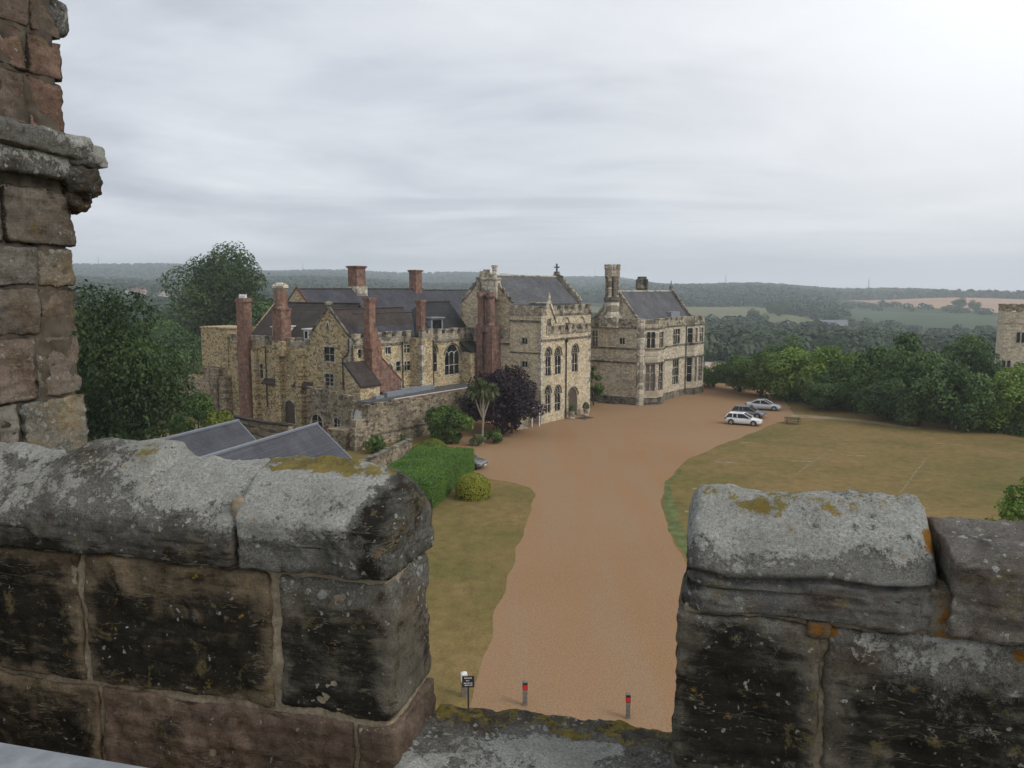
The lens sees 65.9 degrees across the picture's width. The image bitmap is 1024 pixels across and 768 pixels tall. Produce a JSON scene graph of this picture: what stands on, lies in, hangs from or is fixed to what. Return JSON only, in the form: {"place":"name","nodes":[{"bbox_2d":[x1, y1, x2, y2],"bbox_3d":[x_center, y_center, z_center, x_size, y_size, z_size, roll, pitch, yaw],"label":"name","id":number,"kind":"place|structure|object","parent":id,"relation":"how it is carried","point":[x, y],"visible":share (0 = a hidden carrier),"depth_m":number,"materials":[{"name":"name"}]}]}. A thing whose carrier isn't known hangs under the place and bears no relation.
{"place":"outdoors","nodes":[
{"label":"outdoors","id":0,"kind":"place"},
{"bbox_2d":[52,0,1023,292],"label":"sky","id":1,"kind":"structure","parent":0,"point":[843,144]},
{"bbox_2d":[87,269,1023,710],"bbox_3d":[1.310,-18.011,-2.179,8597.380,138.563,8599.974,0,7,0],"label":"ground","id":2,"kind":"structure","parent":0,"point":[969,473],"depth_m":67.85,"materials":[{"name":"green plant"}]},
{"bbox_2d":[76,339,179,440],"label":"broadleaf tree","id":3,"kind":"object","parent":2,"relation":"on","point":[112,396],"visible":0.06,"depth_m":69.10,"materials":[{"name":"green plant"}]},
{"bbox_2d":[71,279,200,441],"bbox_3d":[-30.078,0.975,58.804,12.806,17.453,11.459,-3,7,-23],"label":"broadleaf tree","id":4,"kind":"object","parent":2,"relation":"on","point":[144,381],"visible":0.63,"depth_m":57.31,"materials":[{"name":"green plant"}]},
{"bbox_2d":[140,311,180,344],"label":"broadleaf tree","id":5,"kind":"object","parent":2,"relation":"on","point":[169,315],"visible":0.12,"depth_m":157.40,"materials":[{"name":"green plant"}]},
{"bbox_2d":[152,318,203,376],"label":"broadleaf tree","id":6,"kind":"object","parent":2,"relation":"on","point":[186,344],"visible":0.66,"depth_m":148.60,"materials":[{"name":"green plant"}]},
{"bbox_2d":[168,391,215,433],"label":"shrub","id":7,"kind":"object","parent":2,"relation":"on","point":[204,410],"visible":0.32,"depth_m":80.50,"materials":[{"name":"green plant"}]},
{"bbox_2d":[156,241,273,336],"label":"broadleaf tree","id":8,"kind":"object","parent":2,"relation":"on","point":[225,280],"visible":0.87,"depth_m":158.65,"materials":[{"name":"green plant"}]},
{"bbox_2d":[198,409,246,428],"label":"shrub","id":9,"kind":"object","parent":2,"relation":"on","point":[215,417],"visible":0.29,"depth_m":78.34,"materials":[{"name":"green plant"}]},
{"bbox_2d":[199,413,292,439],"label":"garden wall","id":10,"kind":"structure","parent":2,"relation":"on","point":[257,429],"depth_m":83.02,"materials":[{"name":"stone"}]},
{"bbox_2d":[226,301,271,325],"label":"broadleaf tree","id":11,"kind":"object","parent":2,"relation":"on","point":[260,310],"visible":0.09,"depth_m":156.78,"materials":[{"name":"green plant"}]},
{"bbox_2d":[161,419,352,459],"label":"slate roofed shed","id":12,"kind":"structure","parent":2,"relation":"on","point":[234,440],"depth_m":58.37,"materials":[{"name":"stone"}]},
{"bbox_2d":[174,283,412,427],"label":"gabled wing","id":13,"kind":"structure","parent":2,"relation":"on","point":[277,359],"depth_m":95.90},
{"bbox_2d":[259,362,263,378],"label":"window","id":14,"kind":"structure","parent":13,"relation":"in","point":[262,364],"depth_m":97.11,"materials":[{"name":"stone"}]},
{"bbox_2d":[284,399,295,424],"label":"door","id":15,"kind":"structure","parent":13,"relation":"in","point":[290,405],"depth_m":94.67,"materials":[{"name":"wood"}]},
{"bbox_2d":[323,345,335,362],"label":"window","id":16,"kind":"structure","parent":13,"relation":"in","point":[329,351],"depth_m":89.59,"materials":[{"name":"glass"}]},
{"bbox_2d":[324,372,334,387],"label":"window","id":17,"kind":"structure","parent":13,"relation":"in","point":[329,376],"depth_m":89.94,"materials":[{"name":"stone"}]},
{"bbox_2d":[361,434,385,453],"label":"shrub","id":18,"kind":"object","parent":2,"relation":"on","point":[371,445],"visible":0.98,"depth_m":79.48,"materials":[{"name":"green plant"}]},
{"bbox_2d":[287,266,476,419],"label":"range","id":19,"kind":"structure","parent":2,"relation":"on","point":[434,343],"depth_m":97.65,"materials":[{"name":"stone"}]},
{"bbox_2d":[384,345,391,354],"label":"window","id":20,"kind":"structure","parent":19,"relation":"in","point":[386,348],"depth_m":91.41,"materials":[{"name":"stone"}]},
{"bbox_2d":[395,360,401,371],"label":"window","id":21,"kind":"structure","parent":19,"relation":"in","point":[398,363],"depth_m":93.11,"materials":[{"name":"stone"}]},
{"bbox_2d":[403,360,409,371],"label":"window","id":22,"kind":"structure","parent":19,"relation":"in","point":[406,364],"depth_m":94.13,"materials":[{"name":"stone"}]},
{"bbox_2d":[432,344,437,371],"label":"window","id":23,"kind":"structure","parent":19,"relation":"in","point":[435,356],"depth_m":96.52,"materials":[{"name":"glass"}]},
{"bbox_2d":[444,344,459,375],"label":"window","id":24,"kind":"structure","parent":19,"relation":"in","point":[451,355],"depth_m":99.03,"materials":[{"name":"glass"}]},
{"bbox_2d":[360,438,412,465],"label":"garden wall","id":25,"kind":"structure","parent":2,"relation":"on","point":[386,456],"depth_m":73.57,"materials":[{"name":"stone"}]},
{"bbox_2d":[307,360,472,451],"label":"flat roofed outbuilding","id":26,"kind":"structure","parent":2,"relation":"on","point":[351,418],"depth_m":85.99,"materials":[{"name":"stone"}]},
{"bbox_2d":[311,413,323,427],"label":"window","id":27,"kind":"structure","parent":26,"relation":"in","point":[318,418],"depth_m":87.20,"materials":[{"name":"glass"}]},
{"bbox_2d":[332,416,340,426],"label":"window","id":28,"kind":"structure","parent":26,"relation":"in","point":[337,422],"depth_m":85.41,"materials":[{"name":"stone"}]},
{"bbox_2d":[351,407,361,419],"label":"window","id":29,"kind":"structure","parent":26,"relation":"in","point":[357,414],"depth_m":83.49,"materials":[{"name":"glass"}]},
{"bbox_2d":[387,445,474,507],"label":"clipped hedge","id":30,"kind":"object","parent":2,"relation":"on","point":[434,473],"visible":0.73,"depth_m":65.28,"materials":[{"name":"green plant"}]},
{"bbox_2d":[422,406,441,437],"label":"shrub","id":31,"kind":"object","parent":2,"relation":"on","point":[431,410],"visible":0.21,"depth_m":86.86,"materials":[{"name":"green plant"}]},
{"bbox_2d":[420,438,446,449],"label":"clipped bush","id":32,"kind":"object","parent":2,"relation":"on","point":[433,442],"visible":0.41,"depth_m":77.77,"materials":[{"name":"green plant"}]},
{"bbox_2d":[461,671,466,697],"bbox_3d":[-1.950,12.259,32.194,0.250,1.170,0.250,-1,7,-10],"label":"marker post","id":33,"kind":"object","parent":2,"relation":"on","point":[463,690],"visible":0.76,"depth_m":32.11,"materials":[{"name":"white paint"}]},
{"bbox_2d":[462,676,473,707],"bbox_3d":[-1.719,12.218,31.071,0.480,1.520,0.085,0,7,-4],"label":"sign","id":34,"kind":"object","parent":2,"relation":"on","point":[467,681],"visible":1,"depth_m":30.99,"materials":[{"name":"black metal"}]},
{"bbox_2d":[454,472,490,501],"bbox_3d":[-3.112,8.076,62.904,2.984,2.132,3.001,0,7,0],"label":"clipped bush","id":35,"kind":"object","parent":2,"relation":"on","point":[472,486],"visible":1,"depth_m":61.99,"materials":[{"name":"plant"}]},
{"bbox_2d":[0,437,1023,767],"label":"battlement parapet","id":36,"kind":"structure","parent":2,"relation":"on","point":[164,603],"depth_m":2.25,"materials":[{"name":"stone"}]},
{"bbox_2d":[0,0,107,449],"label":"stair turret","id":37,"kind":"object","parent":36,"relation":"on","point":[51,182],"visible":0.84,"depth_m":2.83,"materials":[{"name":"stone"}]},
{"bbox_2d":[0,742,145,767],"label":"guard rail","id":38,"kind":"object","parent":36,"relation":"on","point":[14,756],"depth_m":2.04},
{"bbox_2d":[461,264,591,423],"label":"great hall","id":39,"kind":"structure","parent":2,"relation":"on","point":[538,327],"depth_m":99.39,"materials":[{"name":"stone"}]},
{"bbox_2d":[520,337,528,344],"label":"window","id":40,"kind":"structure","parent":39,"relation":"in","point":[523,340],"depth_m":97.32,"materials":[{"name":"stone"}]},
{"bbox_2d":[520,359,528,368],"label":"window","id":41,"kind":"structure","parent":39,"relation":"in","point":[525,363],"depth_m":97.64,"materials":[{"name":"stone"}]},
{"bbox_2d":[544,386,550,413],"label":"window","id":42,"kind":"structure","parent":39,"relation":"in","point":[547,397],"depth_m":98.01,"materials":[{"name":"stone"}]},
{"bbox_2d":[545,348,551,376],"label":"window","id":43,"kind":"structure","parent":39,"relation":"in","point":[547,358],"depth_m":97.48,"materials":[{"name":"stone"}]},
{"bbox_2d":[554,385,560,411],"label":"window","id":44,"kind":"structure","parent":39,"relation":"in","point":[557,396],"depth_m":99.83,"materials":[{"name":"stone"}]},
{"bbox_2d":[554,347,561,374],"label":"window","id":45,"kind":"structure","parent":39,"relation":"in","point":[557,358],"depth_m":99.24,"materials":[{"name":"stone"}]},
{"bbox_2d":[567,387,577,417],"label":"door","id":46,"kind":"structure","parent":39,"relation":"in","point":[571,400],"depth_m":102.79,"materials":[{"name":"wood"}]},
{"bbox_2d":[571,344,577,372],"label":"window","id":47,"kind":"structure","parent":39,"relation":"in","point":[574,356],"depth_m":102.49,"materials":[{"name":"stone"}]},
{"bbox_2d":[68,263,1023,366],"bbox_3d":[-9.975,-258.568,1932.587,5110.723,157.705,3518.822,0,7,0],"label":"distant woodland","id":48,"kind":"object","parent":2,"relation":"on","point":[747,336],"visible":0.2,"depth_m":1178.88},
{"bbox_2d":[663,469,686,556],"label":"green verge","id":49,"kind":"structure","parent":2,"relation":"attached to","point":[677,528],"depth_m":57.56,"materials":[{"name":"green plant"}]},
{"bbox_2d":[686,307,776,319],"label":"pasture","id":50,"kind":"structure","parent":2,"relation":"attached to","point":[720,312],"depth_m":1000.38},
{"bbox_2d":[766,302,776,312],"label":"broadleaf tree","id":51,"kind":"object","parent":50,"relation":"on","point":[770,306],"visible":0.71,"depth_m":953.54,"materials":[{"name":"green plant"}]},
{"bbox_2d":[762,334,808,383],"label":"broadleaf tree","id":52,"kind":"object","parent":2,"relation":"on","point":[774,350],"visible":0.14,"depth_m":139.35,"materials":[{"name":"green plant"}]},
{"bbox_2d":[779,302,792,313],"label":"broadleaf tree","id":53,"kind":"object","parent":2,"relation":"on","point":[787,307],"visible":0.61,"depth_m":939.53,"materials":[{"name":"green plant"}]},
{"bbox_2d":[759,346,826,399],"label":"broadleaf tree","id":54,"kind":"object","parent":2,"relation":"on","point":[790,360],"visible":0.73,"depth_m":116.14,"materials":[{"name":"green plant"}]},
{"bbox_2d":[768,314,853,328],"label":"pasture","id":55,"kind":"structure","parent":2,"relation":"attached to","point":[784,317],"depth_m":849.55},
{"bbox_2d":[772,305,785,315],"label":"broadleaf tree","id":56,"kind":"object","parent":55,"relation":"on","point":[777,310],"visible":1,"depth_m":905.14,"materials":[{"name":"green plant"}]},
{"bbox_2d":[784,345,858,403],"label":"broadleaf tree","id":57,"kind":"object","parent":2,"relation":"on","point":[828,357],"visible":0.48,"depth_m":111.42,"materials":[{"name":"green plant"}]},
{"bbox_2d":[800,374,855,410],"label":"broadleaf tree","id":58,"kind":"object","parent":2,"relation":"on","point":[817,395],"visible":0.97,"depth_m":106.63,"materials":[{"name":"green plant"}]},
{"bbox_2d":[819,320,847,327],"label":"farm shed","id":59,"kind":"structure","parent":2,"relation":"on","point":[841,323],"depth_m":699.40,"materials":[{"name":"metal"}]},
{"bbox_2d":[827,351,889,411],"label":"broadleaf tree","id":60,"kind":"object","parent":2,"relation":"on","point":[845,372],"visible":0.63,"depth_m":106.93,"materials":[{"name":"green plant"}]},
{"bbox_2d":[847,345,899,387],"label":"broadleaf tree","id":61,"kind":"object","parent":2,"relation":"on","point":[873,357],"visible":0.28,"depth_m":107.58,"materials":[{"name":"green plant"}]},
{"bbox_2d":[849,380,903,419],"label":"broadleaf tree","id":62,"kind":"object","parent":2,"relation":"on","point":[883,403],"visible":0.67,"depth_m":99.04,"materials":[{"name":"green plant"}]},
{"bbox_2d":[758,384,1023,436],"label":"undergrowth","id":63,"kind":"object","parent":2,"relation":"on","point":[1011,429],"visible":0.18,"depth_m":95.86,"materials":[{"name":"green plant"}]},
{"bbox_2d":[875,332,943,416],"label":"broadleaf tree","id":64,"kind":"object","parent":2,"relation":"on","point":[903,359],"visible":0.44,"depth_m":99.12,"materials":[{"name":"green plant"}]},
{"bbox_2d":[883,356,963,425],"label":"broadleaf tree","id":65,"kind":"object","parent":2,"relation":"on","point":[913,388],"visible":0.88,"depth_m":94.08,"materials":[{"name":"green plant"}]},
{"bbox_2d":[911,362,1000,430],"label":"broadleaf tree","id":66,"kind":"object","parent":2,"relation":"on","point":[966,410],"visible":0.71,"depth_m":91.34,"materials":[{"name":"green plant"}]},
{"bbox_2d":[952,297,966,306],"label":"broadleaf tree","id":67,"kind":"object","parent":2,"relation":"on","point":[961,301],"visible":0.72,"depth_m":1112.44,"materials":[{"name":"green plant"}]},
{"bbox_2d":[939,333,1007,394],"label":"broadleaf tree","id":68,"kind":"object","parent":2,"relation":"on","point":[974,352],"visible":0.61,"depth_m":107.76,"materials":[{"name":"green plant"}]},
{"bbox_2d":[967,300,981,310],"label":"broadleaf tree","id":69,"kind":"object","parent":2,"relation":"on","point":[973,306],"visible":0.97,"depth_m":1065.12,"materials":[{"name":"green plant"}]},
{"bbox_2d":[964,365,1023,431],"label":"broadleaf tree","id":70,"kind":"object","parent":2,"relation":"on","point":[1011,404],"visible":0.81,"depth_m":90.64,"materials":[{"name":"green plant"}]},
{"bbox_2d":[985,476,1023,520],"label":"young tree","id":71,"kind":"object","parent":2,"relation":"on","point":[1007,512],"visible":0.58,"depth_m":40.28,"materials":[{"name":"green plant"}]},
{"bbox_2d":[994,304,1023,390],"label":"stone tower","id":72,"kind":"structure","parent":2,"relation":"on","point":[1009,348],"depth_m":147.43,"materials":[{"name":"beige stone"}]},
{"bbox_2d":[1001,359,1011,369],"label":"window","id":73,"kind":"structure","parent":72,"relation":"in","point":[1007,362],"depth_m":147.97,"materials":[{"name":"stone"}]},
{"bbox_2d":[1015,331,1023,343],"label":"window","id":74,"kind":"structure","parent":72,"relation":"in","point":[1019,338],"depth_m":146.71,"materials":[{"name":"stone"}]},
{"bbox_2d":[1001,360,1023,418],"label":"broadleaf tree","id":75,"kind":"object","parent":2,"relation":"on","point":[1018,364],"visible":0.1,"depth_m":96.01,"materials":[{"name":"green plant"}]},
{"bbox_2d":[443,382,792,731],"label":"gravel courtyard","id":76,"kind":"structure","parent":0,"point":[585,625],"depth_m":48.34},
{"bbox_2d":[428,405,474,443],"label":"shrub","id":77,"kind":"object","parent":76,"relation":"on","point":[445,431],"visible":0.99,"depth_m":83.87,"materials":[{"name":"green plant"}]},
{"bbox_2d":[469,434,485,445],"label":"shrub","id":78,"kind":"object","parent":76,"relation":"on","point":[480,438],"visible":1,"depth_m":83.36,"materials":[{"name":"green plant"}]},
{"bbox_2d":[470,455,487,469],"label":"parked car","id":79,"kind":"object","parent":76,"relation":"on","point":[479,462],"visible":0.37,"depth_m":72.64,"materials":[{"name":"silver metal"}]},
{"bbox_2d":[466,378,499,443],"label":"cordyline","id":80,"kind":"object","parent":76,"relation":"on","point":[484,390],"visible":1,"depth_m":83.95,"materials":[{"name":"green plant"}]},
{"bbox_2d":[484,429,502,442],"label":"shrub","id":81,"kind":"object","parent":76,"relation":"on","point":[495,435],"visible":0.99,"depth_m":84.99,"materials":[{"name":"green plant"}]},
{"bbox_2d":[459,364,545,433],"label":"purple tree","id":82,"kind":"object","parent":76,"relation":"on","point":[513,399],"visible":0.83,"depth_m":88.48,"materials":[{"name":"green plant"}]},
{"bbox_2d":[516,415,527,429],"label":"stone plinth","id":83,"kind":"structure","parent":76,"relation":"on","point":[524,425],"depth_m":93.38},
{"bbox_2d":[522,680,527,705],"bbox_3d":[0.521,12.358,31.494,0.184,1.140,0.202,-1,7,-6],"label":"bollard","id":84,"kind":"object","parent":76,"relation":"on","point":[525,685],"visible":1,"depth_m":31.41,"materials":[{"name":"black metal"}]},
{"bbox_2d":[531,405,539,426],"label":"notice board","id":85,"kind":"object","parent":76,"relation":"on","point":[536,419],"visible":0.39,"depth_m":95.23,"materials":[{"name":"white paint"}]},
{"bbox_2d":[568,405,575,418],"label":"planter","id":86,"kind":"object","parent":76,"relation":"on","point":[571,410],"visible":1,"depth_m":100.80,"materials":[{"name":"stone"}]},
{"bbox_2d":[582,402,589,415],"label":"planter","id":87,"kind":"object","parent":76,"relation":"on","point":[585,406],"visible":1,"depth_m":103.40,"materials":[{"name":"stone"}]},
{"bbox_2d":[590,366,604,405],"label":"bush","id":88,"kind":"object","parent":76,"relation":"on","point":[598,388],"visible":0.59,"depth_m":111.94,"materials":[{"name":"green plant"}]},
{"bbox_2d":[626,693,630,718],"bbox_3d":[4.489,12.473,30.541,0.184,1.140,0.202,1,7,7],"label":"bollard","id":89,"kind":"object","parent":76,"relation":"on","point":[628,698],"visible":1,"depth_m":30.46,"materials":[{"name":"black metal"}]},
{"bbox_2d":[703,361,729,386],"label":"broadleaf tree","id":90,"kind":"object","parent":76,"relation":"on","point":[713,378],"visible":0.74,"depth_m":131.85,"materials":[{"name":"green plant"}]},
{"bbox_2d":[715,354,759,391],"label":"broadleaf tree","id":91,"kind":"object","parent":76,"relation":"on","point":[731,377],"visible":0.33,"depth_m":126.48,"materials":[{"name":"green plant"}]},
{"bbox_2d":[724,411,762,425],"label":"parked car","id":92,"kind":"object","parent":76,"relation":"on","point":[731,417],"visible":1,"depth_m":96.28,"materials":[{"name":"white metal"}]},
{"bbox_2d":[731,405,766,417],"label":"parked car","id":93,"kind":"object","parent":76,"relation":"on","point":[753,411],"visible":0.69,"depth_m":101.85,"materials":[{"name":"grey metal"}]},
{"bbox_2d":[729,351,779,396],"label":"broadleaf tree","id":94,"kind":"object","parent":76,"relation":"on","point":[748,368],"visible":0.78,"depth_m":120.79,"materials":[{"name":"green plant"}]},
{"bbox_2d":[745,399,781,410],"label":"parked car","id":95,"kind":"object","parent":76,"relation":"on","point":[762,403],"visible":0.81,"depth_m":108.03,"materials":[{"name":"silver metal"}]},
{"bbox_2d":[590,264,704,405],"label":"bay fronted house","id":96,"kind":"structure","parent":0,"point":[647,347],"depth_m":115.11,"materials":[{"name":"stone"}]},
{"bbox_2d":[591,329,598,346],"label":"window","id":97,"kind":"structure","parent":96,"relation":"in","point":[595,336],"depth_m":116.06,"materials":[{"name":"stone"}]},
{"bbox_2d":[644,364,655,391],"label":"window","id":98,"kind":"structure","parent":96,"relation":"in","point":[650,369],"depth_m":112.74,"materials":[{"name":"stone"}]},
{"bbox_2d":[646,331,655,348],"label":"window","id":99,"kind":"structure","parent":96,"relation":"in","point":[650,335],"depth_m":112.11,"materials":[{"name":"glass"}]},
{"bbox_2d":[658,363,663,390],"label":"window","id":100,"kind":"structure","parent":96,"relation":"in","point":[660,386],"depth_m":113.84,"materials":[{"name":"stone"}]},
{"bbox_2d":[659,330,663,347],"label":"window","id":101,"kind":"structure","parent":96,"relation":"in","point":[661,336],"depth_m":113.18,"materials":[{"name":"stone"}]},
{"bbox_2d":[672,359,678,384],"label":"window","id":102,"kind":"structure","parent":96,"relation":"in","point":[675,372],"depth_m":121.01,"materials":[{"name":"stone"}]},
{"bbox_2d":[673,328,680,344],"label":"window","id":103,"kind":"structure","parent":96,"relation":"in","point":[676,334],"depth_m":120.39,"materials":[{"name":"stone"}]},
{"bbox_2d":[686,357,692,381],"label":"window","id":104,"kind":"structure","parent":96,"relation":"in","point":[688,359],"depth_m":123.79,"materials":[{"name":"glass"}]},
{"bbox_2d":[687,327,693,342],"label":"window","id":105,"kind":"structure","parent":96,"relation":"in","point":[690,338],"depth_m":123.15,"materials":[{"name":"glass"}]},
{"bbox_2d":[698,356,702,380],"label":"window","id":106,"kind":"structure","parent":96,"relation":"in","point":[700,363],"depth_m":126.17,"materials":[{"name":"stone"}]},
{"bbox_2d":[699,326,703,341],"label":"window","id":107,"kind":"structure","parent":96,"relation":"in","point":[701,329],"depth_m":125.55,"materials":[{"name":"stone"}]},
{"bbox_2d":[791,414,914,428],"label":"path","id":108,"kind":"structure","parent":0,"point":[846,419],"depth_m":100.57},
{"bbox_2d":[851,309,997,328],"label":"meadow","id":109,"kind":"structure","parent":0,"point":[944,320],"depth_m":871.44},
{"bbox_2d":[850,298,1023,312],"bbox_3d":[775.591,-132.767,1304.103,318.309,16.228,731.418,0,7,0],"label":"stubble field","id":110,"kind":"structure","parent":0,"point":[992,303],"depth_m":1303.24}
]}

